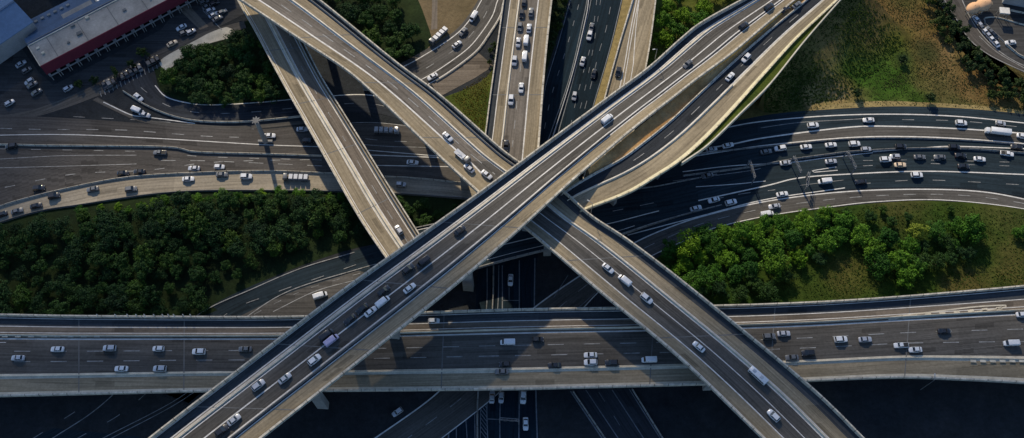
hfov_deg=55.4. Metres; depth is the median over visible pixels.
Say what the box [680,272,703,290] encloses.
tree
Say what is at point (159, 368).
car
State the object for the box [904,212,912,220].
tree
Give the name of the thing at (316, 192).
tree
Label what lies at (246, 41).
tree
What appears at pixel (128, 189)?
car
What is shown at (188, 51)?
tree
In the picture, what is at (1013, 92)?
shrub
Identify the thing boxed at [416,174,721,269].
road
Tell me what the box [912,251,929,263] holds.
tree
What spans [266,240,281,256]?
tree
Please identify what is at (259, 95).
tree
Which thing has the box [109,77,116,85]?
parked car
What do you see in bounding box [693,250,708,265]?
tree
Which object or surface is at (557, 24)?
shrub
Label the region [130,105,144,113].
van
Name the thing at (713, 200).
car
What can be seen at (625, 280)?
van
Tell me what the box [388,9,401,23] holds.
tree
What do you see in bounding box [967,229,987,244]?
tree
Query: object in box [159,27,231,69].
path
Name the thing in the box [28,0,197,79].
long hall
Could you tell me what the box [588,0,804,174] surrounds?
embankment
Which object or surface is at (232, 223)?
tree
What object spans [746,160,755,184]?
sign gantry
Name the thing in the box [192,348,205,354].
car
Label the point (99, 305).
tree
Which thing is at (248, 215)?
tree
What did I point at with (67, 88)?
parked car
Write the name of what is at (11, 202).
crash barrier
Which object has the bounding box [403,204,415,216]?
tree
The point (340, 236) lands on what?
tree
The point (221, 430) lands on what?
car
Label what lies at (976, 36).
road
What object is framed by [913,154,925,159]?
car
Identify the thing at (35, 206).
car
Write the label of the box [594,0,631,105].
grass verge
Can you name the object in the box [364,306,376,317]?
car
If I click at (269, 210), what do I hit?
tree
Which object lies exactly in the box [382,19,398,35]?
tree
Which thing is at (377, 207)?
overpass
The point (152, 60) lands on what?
parked car
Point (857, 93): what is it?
bush
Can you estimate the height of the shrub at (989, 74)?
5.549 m
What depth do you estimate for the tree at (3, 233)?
382.81 m
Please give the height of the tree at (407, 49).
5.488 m
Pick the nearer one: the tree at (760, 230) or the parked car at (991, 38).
the tree at (760, 230)
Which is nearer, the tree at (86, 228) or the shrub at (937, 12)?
the tree at (86, 228)
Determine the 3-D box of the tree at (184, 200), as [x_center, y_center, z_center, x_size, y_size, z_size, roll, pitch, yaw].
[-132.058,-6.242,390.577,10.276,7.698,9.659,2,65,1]
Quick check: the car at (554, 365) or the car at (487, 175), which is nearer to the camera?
the car at (554, 365)
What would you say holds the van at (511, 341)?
on the overpass at (458, 350)
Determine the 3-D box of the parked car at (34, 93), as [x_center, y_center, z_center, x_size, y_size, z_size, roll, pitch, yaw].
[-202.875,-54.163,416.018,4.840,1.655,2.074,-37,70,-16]
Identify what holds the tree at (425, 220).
on the wood floor at (314, 249)
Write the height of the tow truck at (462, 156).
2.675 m
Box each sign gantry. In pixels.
[499,417,519,424]
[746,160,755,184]
[790,156,801,178]
[803,171,809,192]
[842,150,856,174]
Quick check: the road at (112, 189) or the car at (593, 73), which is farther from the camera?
the car at (593, 73)
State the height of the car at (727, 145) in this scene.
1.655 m
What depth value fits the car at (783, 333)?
357.49 m
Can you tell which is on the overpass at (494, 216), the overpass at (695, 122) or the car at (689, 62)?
the car at (689, 62)
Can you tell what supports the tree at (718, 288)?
on the park grass at (837, 253)
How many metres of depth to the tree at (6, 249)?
380.98 m
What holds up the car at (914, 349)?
on the overpass at (458, 350)
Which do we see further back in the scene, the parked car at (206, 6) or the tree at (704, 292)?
the parked car at (206, 6)
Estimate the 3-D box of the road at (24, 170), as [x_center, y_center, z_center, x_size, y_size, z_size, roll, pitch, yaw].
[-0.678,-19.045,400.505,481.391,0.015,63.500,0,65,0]
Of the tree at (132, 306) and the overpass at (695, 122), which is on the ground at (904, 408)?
the overpass at (695, 122)
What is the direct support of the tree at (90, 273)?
on the wood floor at (314, 249)
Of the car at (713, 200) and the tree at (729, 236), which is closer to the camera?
the tree at (729, 236)
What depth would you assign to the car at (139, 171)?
399.32 m
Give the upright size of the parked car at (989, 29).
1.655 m
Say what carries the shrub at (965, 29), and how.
on the grass field at (752, 110)
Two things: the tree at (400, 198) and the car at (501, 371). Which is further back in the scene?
the tree at (400, 198)
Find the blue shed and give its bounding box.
[0,0,36,63]
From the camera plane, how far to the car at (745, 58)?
405.63 m
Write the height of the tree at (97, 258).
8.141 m
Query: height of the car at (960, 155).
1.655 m
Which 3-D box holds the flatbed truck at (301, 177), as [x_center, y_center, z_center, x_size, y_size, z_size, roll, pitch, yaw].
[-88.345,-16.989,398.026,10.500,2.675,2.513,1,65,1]
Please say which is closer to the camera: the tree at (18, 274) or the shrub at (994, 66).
the tree at (18, 274)
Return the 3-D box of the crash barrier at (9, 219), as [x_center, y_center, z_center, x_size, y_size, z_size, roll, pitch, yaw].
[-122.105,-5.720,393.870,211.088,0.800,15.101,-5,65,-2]
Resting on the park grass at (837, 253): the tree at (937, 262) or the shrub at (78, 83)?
the tree at (937, 262)
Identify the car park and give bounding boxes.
[0,0,243,114]
[954,0,1023,71]
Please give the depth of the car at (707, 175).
398.62 m
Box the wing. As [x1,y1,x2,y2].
[24,0,114,45]
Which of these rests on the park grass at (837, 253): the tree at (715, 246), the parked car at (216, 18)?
the tree at (715, 246)
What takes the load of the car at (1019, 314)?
on the overpass at (458, 350)
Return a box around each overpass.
[0,285,1023,396]
[148,0,795,437]
[237,0,418,257]
[239,0,864,437]
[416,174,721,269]
[485,0,551,160]
[561,0,838,211]
[583,0,655,178]
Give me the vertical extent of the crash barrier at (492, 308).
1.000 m
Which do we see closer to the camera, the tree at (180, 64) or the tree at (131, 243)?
the tree at (131, 243)
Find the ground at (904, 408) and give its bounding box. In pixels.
[0,0,1023,437]
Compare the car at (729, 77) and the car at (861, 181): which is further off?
the car at (729, 77)
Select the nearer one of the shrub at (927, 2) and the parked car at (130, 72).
the parked car at (130, 72)
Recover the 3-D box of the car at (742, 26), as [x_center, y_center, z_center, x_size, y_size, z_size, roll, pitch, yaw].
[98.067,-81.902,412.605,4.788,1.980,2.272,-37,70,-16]
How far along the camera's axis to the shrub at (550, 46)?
423.94 m
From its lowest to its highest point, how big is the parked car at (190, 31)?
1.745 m
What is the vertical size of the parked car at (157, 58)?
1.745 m
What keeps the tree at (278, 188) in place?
on the wood floor at (314, 249)
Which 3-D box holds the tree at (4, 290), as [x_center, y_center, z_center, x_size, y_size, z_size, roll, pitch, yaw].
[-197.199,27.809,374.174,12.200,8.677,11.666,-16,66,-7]
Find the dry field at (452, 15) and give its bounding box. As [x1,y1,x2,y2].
[418,0,477,47]
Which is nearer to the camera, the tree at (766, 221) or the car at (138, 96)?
the tree at (766, 221)
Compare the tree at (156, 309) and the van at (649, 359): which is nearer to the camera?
the van at (649, 359)
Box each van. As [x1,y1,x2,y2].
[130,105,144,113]
[312,291,327,299]
[318,329,333,341]
[323,334,338,346]
[375,296,389,308]
[416,255,430,268]
[469,10,477,21]
[500,338,514,345]
[522,50,527,61]
[523,34,528,45]
[601,114,612,124]
[618,274,631,286]
[641,356,656,362]
[760,210,773,216]
[818,177,832,184]
[1003,339,1020,346]
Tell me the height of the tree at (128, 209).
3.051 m
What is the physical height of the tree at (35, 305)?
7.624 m
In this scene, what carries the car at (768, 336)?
on the overpass at (458, 350)
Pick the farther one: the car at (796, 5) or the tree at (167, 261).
the car at (796, 5)
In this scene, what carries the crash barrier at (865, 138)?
on the road at (24, 170)
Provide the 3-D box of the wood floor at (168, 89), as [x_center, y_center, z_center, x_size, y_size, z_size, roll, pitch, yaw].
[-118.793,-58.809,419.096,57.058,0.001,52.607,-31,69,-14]
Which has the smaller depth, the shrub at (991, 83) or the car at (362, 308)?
the car at (362, 308)
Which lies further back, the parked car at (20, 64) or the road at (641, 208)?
the parked car at (20, 64)
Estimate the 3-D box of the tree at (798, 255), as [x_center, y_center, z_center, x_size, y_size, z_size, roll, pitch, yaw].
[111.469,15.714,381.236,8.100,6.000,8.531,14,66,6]
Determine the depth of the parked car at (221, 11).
433.22 m
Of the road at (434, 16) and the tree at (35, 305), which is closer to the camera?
the tree at (35, 305)
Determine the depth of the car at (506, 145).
390.63 m
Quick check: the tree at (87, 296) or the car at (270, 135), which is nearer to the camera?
the tree at (87, 296)
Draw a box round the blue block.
[1002,0,1023,6]
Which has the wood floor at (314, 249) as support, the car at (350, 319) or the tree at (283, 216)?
the tree at (283, 216)
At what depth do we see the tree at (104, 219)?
385.04 m
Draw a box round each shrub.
[73,79,82,87]
[88,76,98,85]
[110,66,117,77]
[126,59,136,66]
[136,47,150,56]
[547,40,555,51]
[550,15,555,21]
[551,31,557,37]
[552,22,563,30]
[556,6,566,14]
[557,14,564,23]
[922,0,936,5]
[929,14,944,24]
[934,0,943,9]
[934,9,941,17]
[935,24,946,36]
[939,0,955,13]
[939,15,952,25]
[944,35,952,42]
[948,11,956,18]
[949,19,961,30]
[949,26,958,35]
[955,41,968,52]
[956,24,971,34]
[959,34,968,41]
[961,54,970,63]
[964,39,973,52]
[964,59,977,72]
[969,46,982,55]
[973,51,984,63]
[977,63,988,72]
[983,56,990,65]
[984,68,993,80]
[988,79,997,87]
[989,61,999,69]
[994,85,1010,98]
[997,66,1009,80]
[1000,75,1013,87]
[1004,87,1018,98]
[1012,77,1023,87]
[1019,83,1023,101]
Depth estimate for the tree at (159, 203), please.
389.84 m
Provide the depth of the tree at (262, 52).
417.88 m
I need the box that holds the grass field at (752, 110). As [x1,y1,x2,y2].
[680,0,1023,120]
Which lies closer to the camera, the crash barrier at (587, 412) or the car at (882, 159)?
the crash barrier at (587, 412)
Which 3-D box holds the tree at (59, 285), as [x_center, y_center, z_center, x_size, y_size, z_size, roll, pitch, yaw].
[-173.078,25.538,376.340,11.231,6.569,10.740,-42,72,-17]
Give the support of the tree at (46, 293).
on the wood floor at (314, 249)
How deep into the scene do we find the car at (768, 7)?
417.13 m
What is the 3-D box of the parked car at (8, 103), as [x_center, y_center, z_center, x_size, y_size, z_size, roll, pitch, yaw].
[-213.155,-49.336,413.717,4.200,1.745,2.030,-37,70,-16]
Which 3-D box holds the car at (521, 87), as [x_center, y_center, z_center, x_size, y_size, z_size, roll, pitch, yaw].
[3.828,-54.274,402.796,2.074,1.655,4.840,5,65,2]
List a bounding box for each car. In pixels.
[0,211,7,217]
[4,99,14,106]
[5,143,16,149]
[11,208,23,214]
[11,355,24,360]
[15,60,26,68]
[21,67,31,73]
[24,77,34,84]
[26,81,37,89]
[30,88,42,96]
[30,203,42,209]
[32,185,44,191]
[48,193,59,199]
[51,346,64,351]
[63,84,72,92]
[87,186,98,192]
[100,80,108,89]
[103,345,116,351]
[104,78,112,87]
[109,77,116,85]
[114,366,128,371]
[117,170,128,175]
[118,72,125,80]
[122,69,130,78]
[125,186,136,192]
[127,67,134,76]
[131,66,138,73]
[133,93,143,100]
[133,169,145,174]
[136,63,143,72]
[139,111,150,117]
[144,58,152,67]
[148,56,156,65]
[152,346,164,351]
[153,54,160,62]
[153,365,166,371]
[166,40,177,47]
[176,23,186,30]
[179,29,187,36]
[182,176,193,181]
[186,28,195,35]
[188,166,199,170]
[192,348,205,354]
[199,0,208,5]
[202,3,210,9]
[205,7,215,13]
[208,11,217,18]
[209,0,219,6]
[212,15,222,22]
[214,164,224,169]
[214,424,228,437]
[216,172,227,177]
[217,9,227,15]
[227,413,240,425]
[238,346,251,351]
[240,173,251,179]
[251,379,265,391]
[265,133,275,137]
[278,372,291,384]
[296,127,307,131]
[302,138,313,143]
[307,354,321,365]
[343,313,356,324]
[356,303,368,314]
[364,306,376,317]
[377,285,389,296]
[391,407,402,416]
[394,225,403,234]
[395,181,405,186]
[401,263,414,274]
[403,283,415,293]
[406,160,418,165]
[427,72,437,80]
[428,318,439,323]
[442,131,452,141]
[452,40,461,48]
[453,225,465,236]
[459,27,467,36]
[463,164,474,173]
[481,169,492,179]
[489,391,494,403]
[495,369,507,374]
[498,392,503,402]
[499,361,510,367]
[503,140,508,150]
[508,94,513,104]
[508,274,512,285]
[511,55,517,65]
[516,37,520,47]
[517,22,522,30]
[518,83,523,92]
[519,9,523,18]
[520,391,526,403]
[521,0,526,6]
[523,417,528,430]
[526,24,531,32]
[528,7,533,16]
[532,337,543,342]
[548,362,560,368]
[571,91,576,100]
[579,56,585,66]
[584,352,596,357]
[584,359,596,365]
[586,30,592,40]
[589,23,594,30]
[591,69,596,78]
[602,262,613,273]
[605,359,617,365]
[615,66,621,77]
[640,292,652,303]
[682,59,692,68]
[690,205,701,211]
[692,341,705,352]
[701,172,713,178]
[705,146,716,152]
[708,196,719,203]
[722,142,733,148]
[725,72,734,81]
[725,199,736,205]
[738,22,748,30]
[741,52,751,62]
[760,149,771,154]
[762,333,775,339]
[763,2,773,10]
[767,409,780,422]
[768,203,780,209]
[774,145,786,151]
[776,191,787,197]
[777,331,789,336]
[779,160,791,165]
[781,6,789,13]
[785,354,798,360]
[791,1,801,8]
[800,144,811,149]
[801,350,814,356]
[807,122,818,128]
[825,142,836,147]
[825,159,836,164]
[834,336,847,342]
[848,141,859,146]
[854,179,866,184]
[858,336,871,342]
[860,146,870,151]
[862,117,874,122]
[879,156,891,162]
[889,154,899,158]
[894,144,906,149]
[894,162,905,167]
[908,347,921,352]
[910,172,922,177]
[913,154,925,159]
[933,154,945,159]
[937,328,950,333]
[948,144,959,150]
[954,153,966,158]
[955,119,966,125]
[957,164,969,168]
[972,15,979,21]
[973,156,985,161]
[980,28,987,35]
[985,26,993,33]
[987,36,994,43]
[991,32,998,39]
[992,40,999,47]
[995,120,1005,126]
[1004,40,1015,44]
[1010,144,1022,150]
[1015,312,1023,317]
[1016,133,1023,138]
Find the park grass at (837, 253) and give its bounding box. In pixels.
[656,201,1023,304]
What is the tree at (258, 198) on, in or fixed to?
on the wood floor at (314, 249)
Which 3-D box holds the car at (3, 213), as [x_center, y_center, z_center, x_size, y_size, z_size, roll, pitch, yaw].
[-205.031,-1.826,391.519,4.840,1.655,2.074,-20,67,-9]
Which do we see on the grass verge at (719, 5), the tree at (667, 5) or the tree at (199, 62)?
the tree at (667, 5)
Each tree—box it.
[0,222,8,240]
[0,237,22,261]
[0,259,10,269]
[0,278,14,302]
[0,297,14,313]
[5,221,23,236]
[5,227,37,249]
[11,265,30,281]
[12,285,33,311]
[16,282,26,291]
[20,245,38,261]
[23,212,51,242]
[24,291,47,313]
[31,259,47,272]
[31,276,44,287]
[40,243,57,259]
[41,286,51,297]
[42,296,74,314]
[43,274,77,296]
[50,216,72,236]
[50,256,67,271]
[55,240,88,269]
[61,230,74,244]
[63,282,82,300]
[66,233,93,254]
[70,266,82,277]
[71,305,83,314]
[72,285,101,310]
[74,205,87,217]
[76,208,90,221]
[78,221,98,241]
[84,237,102,252]
[84,268,97,281]
[85,243,113,267]
[89,211,127,240]
[91,281,109,295]
[95,221,128,254]
[95,298,107,311]
[96,207,115,220]
[103,293,129,314]
[105,248,131,270]
[106,280,131,301]
[112,222,138,241]
[113,202,122,210]
[116,210,127,222]
[117,265,137,283]
[123,239,139,253]
[124,206,132,213]
[124,298,147,314]
[125,279,145,298]
[132,203,148,222]
[132,243,155,261]
[132,257,156,281]
[138,213,167,239]
[138,285,161,306]
[143,231,172,253]
[144,299,166,315]
[146,194,167,216]
[147,198,158,212]
[148,206,175,227]
[150,267,167,279]
[154,252,176,271]
[158,67,177,84]
[159,194,170,205]
[163,209,186,232]
[163,282,174,294]
[165,238,184,252]
[169,190,194,211]
[170,264,184,280]
[172,58,188,74]
[173,74,192,93]
[173,246,190,266]
[173,297,190,313]
[179,43,200,60]
[180,201,204,227]
[180,282,202,297]
[182,229,193,239]
[183,49,212,73]
[187,71,209,93]
[187,212,214,242]
[187,265,207,282]
[188,89,212,104]
[188,286,209,313]
[191,192,204,202]
[191,251,211,269]
[196,42,217,57]
[196,198,215,212]
[200,219,228,246]
[203,47,225,67]
[204,195,213,201]
[204,204,228,226]
[205,79,225,95]
[205,270,222,283]
[207,66,219,81]
[213,188,227,199]
[215,42,226,51]
[216,190,239,208]
[218,92,235,107]
[219,64,239,83]
[219,226,242,252]
[220,260,231,270]
[223,29,248,49]
[223,211,242,230]
[224,42,249,62]
[225,236,249,257]
[230,82,253,100]
[231,191,243,200]
[231,267,241,278]
[235,68,254,85]
[236,47,260,71]
[240,34,257,50]
[241,216,269,241]
[242,197,250,207]
[243,208,254,221]
[243,251,258,269]
[248,190,271,206]
[248,229,272,254]
[251,88,264,102]
[254,72,273,93]
[255,198,279,221]
[256,40,263,49]
[259,49,268,67]
[262,59,274,78]
[264,83,287,103]
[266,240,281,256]
[267,219,292,244]
[271,69,284,89]
[272,185,286,194]
[273,190,288,209]
[278,213,288,221]
[285,243,298,252]
[286,220,309,248]
[287,194,309,211]
[289,204,311,222]
[292,188,305,197]
[303,188,325,210]
[306,196,334,228]
[313,228,323,238]
[326,195,338,210]
[326,210,351,233]
[333,230,347,243]
[335,2,361,23]
[336,202,354,220]
[337,192,344,203]
[349,222,366,237]
[352,1,373,15]
[357,0,375,4]
[357,10,374,29]
[362,24,383,44]
[369,3,392,23]
[381,31,408,49]
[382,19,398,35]
[385,47,400,59]
[387,0,400,8]
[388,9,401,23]
[395,194,408,204]
[398,44,414,56]
[401,22,421,38]
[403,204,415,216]
[413,196,431,209]
[415,214,435,224]
[433,209,445,219]
[448,204,457,212]
[653,29,673,47]
[654,10,675,29]
[659,0,676,12]
[660,238,680,260]
[665,265,679,276]
[669,22,688,41]
[671,7,689,23]
[672,255,693,272]
[675,228,701,258]
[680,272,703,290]
[686,265,713,289]
[687,9,708,24]
[692,221,717,243]
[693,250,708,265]
[695,0,713,14]
[695,285,707,296]
[703,236,727,257]
[707,263,724,283]
[710,277,730,297]
[714,223,730,235]
[715,249,739,268]
[721,227,737,245]
[725,236,746,253]
[726,263,745,283]
[730,284,748,302]
[731,221,754,239]
[739,261,759,277]
[740,245,758,260]
[743,269,757,281]
[745,224,767,249]
[745,278,762,290]
[752,225,768,237]
[756,280,780,302]
[757,236,784,258]
[758,247,791,278]
[759,213,773,231]
[768,229,786,243]
[771,270,786,281]
[772,213,782,226]
[772,214,791,230]
[782,220,797,230]
[783,229,803,249]
[783,271,797,283]
[787,249,807,268]
[793,216,819,237]
[796,208,810,222]
[801,243,816,256]
[810,227,838,253]
[811,211,831,229]
[812,249,828,264]
[816,204,836,221]
[830,225,849,245]
[832,210,858,231]
[840,206,851,214]
[849,223,873,246]
[863,238,885,261]
[864,209,877,220]
[865,249,896,281]
[876,226,899,249]
[878,205,887,214]
[885,249,910,269]
[886,216,897,226]
[896,264,923,289]
[897,234,920,253]
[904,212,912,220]
[905,223,930,239]
[906,254,928,275]
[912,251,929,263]
[918,240,929,252]
[925,219,946,241]
[928,252,946,270]
[932,232,956,252]
[942,237,959,252]
[943,251,957,265]
[945,216,964,235]
[946,205,955,214]
[954,245,977,263]
[959,213,985,241]
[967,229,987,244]
[1011,225,1023,238]
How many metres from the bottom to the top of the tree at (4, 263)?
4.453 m
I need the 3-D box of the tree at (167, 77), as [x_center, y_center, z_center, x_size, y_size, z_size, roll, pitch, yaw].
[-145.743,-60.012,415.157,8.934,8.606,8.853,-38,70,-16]
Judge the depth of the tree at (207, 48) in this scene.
420.18 m
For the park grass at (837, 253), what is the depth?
383.70 m
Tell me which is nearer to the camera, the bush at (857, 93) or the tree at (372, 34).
the bush at (857, 93)
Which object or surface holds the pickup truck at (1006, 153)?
on the road at (24, 170)
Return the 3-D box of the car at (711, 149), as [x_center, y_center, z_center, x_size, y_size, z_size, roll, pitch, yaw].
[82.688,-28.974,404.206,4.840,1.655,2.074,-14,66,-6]
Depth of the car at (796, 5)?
418.46 m
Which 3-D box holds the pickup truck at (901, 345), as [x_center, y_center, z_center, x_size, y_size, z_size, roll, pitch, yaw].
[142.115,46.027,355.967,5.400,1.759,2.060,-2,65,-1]
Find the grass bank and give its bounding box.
[757,0,911,111]
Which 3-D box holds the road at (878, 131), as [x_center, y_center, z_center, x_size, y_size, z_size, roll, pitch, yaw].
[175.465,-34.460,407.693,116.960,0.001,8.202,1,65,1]
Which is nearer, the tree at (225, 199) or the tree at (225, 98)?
the tree at (225, 199)
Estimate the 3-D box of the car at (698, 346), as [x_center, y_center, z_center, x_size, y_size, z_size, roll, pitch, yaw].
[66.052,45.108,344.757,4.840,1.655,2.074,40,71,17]
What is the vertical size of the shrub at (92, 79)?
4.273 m
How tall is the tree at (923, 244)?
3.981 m
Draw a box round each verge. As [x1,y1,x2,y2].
[445,69,492,132]
[544,0,566,78]
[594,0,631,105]
[646,0,737,67]
[680,5,833,163]
[806,101,1023,113]
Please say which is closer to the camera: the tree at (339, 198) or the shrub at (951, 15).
the tree at (339, 198)
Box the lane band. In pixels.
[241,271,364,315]
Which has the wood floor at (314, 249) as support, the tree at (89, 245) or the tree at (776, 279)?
the tree at (89, 245)
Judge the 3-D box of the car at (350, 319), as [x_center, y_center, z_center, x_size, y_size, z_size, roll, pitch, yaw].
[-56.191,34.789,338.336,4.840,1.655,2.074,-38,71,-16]
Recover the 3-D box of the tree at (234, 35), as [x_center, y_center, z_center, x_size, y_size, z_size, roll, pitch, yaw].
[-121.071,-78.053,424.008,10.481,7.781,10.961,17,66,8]
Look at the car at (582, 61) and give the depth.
421.98 m
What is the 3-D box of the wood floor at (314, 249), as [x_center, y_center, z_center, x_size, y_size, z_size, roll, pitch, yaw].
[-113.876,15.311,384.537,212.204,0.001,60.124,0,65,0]
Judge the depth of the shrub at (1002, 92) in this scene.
413.15 m
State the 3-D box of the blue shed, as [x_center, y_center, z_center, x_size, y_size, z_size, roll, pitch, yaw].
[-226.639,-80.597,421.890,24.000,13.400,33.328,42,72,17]
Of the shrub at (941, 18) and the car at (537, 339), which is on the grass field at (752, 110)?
the shrub at (941, 18)
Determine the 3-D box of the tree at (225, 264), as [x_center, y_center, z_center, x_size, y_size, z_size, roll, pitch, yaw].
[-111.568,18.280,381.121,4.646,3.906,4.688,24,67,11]
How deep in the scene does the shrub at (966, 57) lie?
420.74 m
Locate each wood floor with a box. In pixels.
[0,191,465,315]
[154,20,290,103]
[322,0,430,62]
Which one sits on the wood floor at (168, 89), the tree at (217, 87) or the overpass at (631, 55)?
the tree at (217, 87)
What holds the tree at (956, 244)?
on the park grass at (837, 253)
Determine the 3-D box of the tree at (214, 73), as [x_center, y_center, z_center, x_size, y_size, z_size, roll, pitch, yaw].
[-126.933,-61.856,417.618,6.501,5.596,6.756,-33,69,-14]
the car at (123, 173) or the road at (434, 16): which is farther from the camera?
the road at (434, 16)
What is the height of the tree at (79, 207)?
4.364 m
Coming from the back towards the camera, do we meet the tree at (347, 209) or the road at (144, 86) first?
the road at (144, 86)
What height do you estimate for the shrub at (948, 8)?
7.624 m
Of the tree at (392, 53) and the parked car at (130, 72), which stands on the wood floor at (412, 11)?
the tree at (392, 53)
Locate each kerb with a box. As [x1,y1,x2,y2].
[983,17,1004,41]
[985,16,1023,24]
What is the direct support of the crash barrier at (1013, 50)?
on the car park at (1004, 30)
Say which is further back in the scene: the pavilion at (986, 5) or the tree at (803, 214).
the pavilion at (986, 5)
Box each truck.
[153,150,166,155]
[282,173,308,181]
[374,126,399,134]
[428,26,447,45]
[454,149,470,163]
[893,342,908,348]
[984,127,1011,135]
[1000,150,1013,156]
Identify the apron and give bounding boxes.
[432,52,492,94]
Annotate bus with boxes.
[748,365,768,384]
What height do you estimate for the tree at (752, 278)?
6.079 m
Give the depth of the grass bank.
419.10 m
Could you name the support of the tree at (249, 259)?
on the wood floor at (314, 249)
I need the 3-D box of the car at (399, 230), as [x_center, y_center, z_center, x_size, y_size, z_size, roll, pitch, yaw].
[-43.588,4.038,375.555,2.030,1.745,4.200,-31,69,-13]
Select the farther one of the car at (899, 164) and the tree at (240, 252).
the car at (899, 164)
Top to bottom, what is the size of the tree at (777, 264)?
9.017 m
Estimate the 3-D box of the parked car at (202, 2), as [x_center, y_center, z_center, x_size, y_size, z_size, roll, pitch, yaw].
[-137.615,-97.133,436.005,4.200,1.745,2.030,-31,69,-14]
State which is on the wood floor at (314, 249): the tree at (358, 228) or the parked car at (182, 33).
the tree at (358, 228)
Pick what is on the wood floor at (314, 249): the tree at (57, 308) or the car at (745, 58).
the tree at (57, 308)
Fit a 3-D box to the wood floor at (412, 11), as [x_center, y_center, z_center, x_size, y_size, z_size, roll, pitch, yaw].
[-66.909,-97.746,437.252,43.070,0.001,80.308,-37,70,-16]
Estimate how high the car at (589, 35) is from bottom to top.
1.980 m
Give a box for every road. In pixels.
[0,106,1023,241]
[0,172,475,220]
[8,10,245,115]
[34,244,479,437]
[94,97,304,128]
[116,58,397,120]
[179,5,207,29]
[375,189,1023,437]
[400,0,502,84]
[431,0,436,29]
[447,0,621,437]
[553,185,663,437]
[792,127,1023,141]
[945,0,1023,70]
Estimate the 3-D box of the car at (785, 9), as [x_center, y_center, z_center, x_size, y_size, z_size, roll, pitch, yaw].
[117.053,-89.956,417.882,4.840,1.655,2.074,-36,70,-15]
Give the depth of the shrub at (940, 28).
426.39 m
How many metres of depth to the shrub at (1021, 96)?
411.84 m
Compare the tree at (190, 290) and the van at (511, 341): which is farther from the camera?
the tree at (190, 290)
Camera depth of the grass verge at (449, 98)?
414.99 m
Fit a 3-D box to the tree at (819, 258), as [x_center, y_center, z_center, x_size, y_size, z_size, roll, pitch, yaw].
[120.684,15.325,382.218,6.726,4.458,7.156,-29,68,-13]
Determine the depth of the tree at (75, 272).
377.48 m
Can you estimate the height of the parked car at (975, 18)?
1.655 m
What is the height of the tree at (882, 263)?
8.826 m
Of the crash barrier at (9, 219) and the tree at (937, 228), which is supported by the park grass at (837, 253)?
the tree at (937, 228)
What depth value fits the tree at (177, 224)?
384.42 m
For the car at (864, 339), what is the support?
on the overpass at (458, 350)
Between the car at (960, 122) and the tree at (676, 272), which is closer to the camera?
the tree at (676, 272)
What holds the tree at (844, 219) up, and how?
on the park grass at (837, 253)
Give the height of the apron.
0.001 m
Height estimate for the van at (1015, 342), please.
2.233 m
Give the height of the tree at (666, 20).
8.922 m
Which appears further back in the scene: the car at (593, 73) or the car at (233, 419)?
the car at (593, 73)
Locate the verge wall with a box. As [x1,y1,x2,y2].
[681,0,840,165]
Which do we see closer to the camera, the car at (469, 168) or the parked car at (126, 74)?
the car at (469, 168)
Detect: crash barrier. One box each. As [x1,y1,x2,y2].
[0,144,321,156]
[0,170,459,206]
[0,190,468,222]
[123,90,300,122]
[436,16,500,81]
[476,265,493,437]
[552,0,588,136]
[572,391,605,437]
[631,388,662,437]
[683,147,1023,176]
[700,137,1023,153]
[1006,43,1023,57]
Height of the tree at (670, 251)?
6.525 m
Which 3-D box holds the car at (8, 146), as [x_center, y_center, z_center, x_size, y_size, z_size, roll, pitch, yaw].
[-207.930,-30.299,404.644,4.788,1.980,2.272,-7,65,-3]
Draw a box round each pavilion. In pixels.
[965,2,979,15]
[976,0,992,12]
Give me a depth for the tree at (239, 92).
409.40 m
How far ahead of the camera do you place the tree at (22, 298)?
371.29 m
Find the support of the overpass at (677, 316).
on the ground at (904, 408)
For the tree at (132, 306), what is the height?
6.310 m
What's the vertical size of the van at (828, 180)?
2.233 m
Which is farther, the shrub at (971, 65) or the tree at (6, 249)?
the shrub at (971, 65)
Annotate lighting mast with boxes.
[251,117,272,143]
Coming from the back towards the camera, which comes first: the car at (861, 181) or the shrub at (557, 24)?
the shrub at (557, 24)
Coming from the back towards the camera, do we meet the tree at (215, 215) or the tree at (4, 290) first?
the tree at (215, 215)
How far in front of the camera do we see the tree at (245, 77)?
413.32 m
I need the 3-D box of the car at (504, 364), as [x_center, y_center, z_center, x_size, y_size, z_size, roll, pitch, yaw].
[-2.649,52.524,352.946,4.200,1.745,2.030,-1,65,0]
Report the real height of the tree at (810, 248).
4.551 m
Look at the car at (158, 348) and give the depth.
354.91 m
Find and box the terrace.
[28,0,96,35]
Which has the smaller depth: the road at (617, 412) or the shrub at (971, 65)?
the road at (617, 412)
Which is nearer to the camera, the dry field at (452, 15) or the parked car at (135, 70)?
the parked car at (135, 70)
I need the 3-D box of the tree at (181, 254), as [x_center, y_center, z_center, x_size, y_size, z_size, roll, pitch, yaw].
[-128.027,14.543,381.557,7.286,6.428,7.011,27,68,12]
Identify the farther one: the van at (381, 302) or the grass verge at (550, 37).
the grass verge at (550, 37)
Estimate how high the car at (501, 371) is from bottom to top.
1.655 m
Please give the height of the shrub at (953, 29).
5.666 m
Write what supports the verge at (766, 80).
attached to the overpass at (695, 122)
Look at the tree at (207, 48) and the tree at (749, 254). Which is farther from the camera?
the tree at (207, 48)
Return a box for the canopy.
[995,7,1009,19]
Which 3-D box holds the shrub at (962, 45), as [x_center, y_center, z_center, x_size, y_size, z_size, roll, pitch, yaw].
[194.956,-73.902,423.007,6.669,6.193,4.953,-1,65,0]
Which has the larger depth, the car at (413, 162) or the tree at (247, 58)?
the tree at (247, 58)
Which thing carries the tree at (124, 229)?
on the wood floor at (314, 249)
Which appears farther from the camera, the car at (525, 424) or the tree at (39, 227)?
the tree at (39, 227)
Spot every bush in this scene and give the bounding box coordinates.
[853,88,862,96]
[898,55,907,63]
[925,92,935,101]
[987,89,996,98]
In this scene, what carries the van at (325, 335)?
on the overpass at (494, 216)

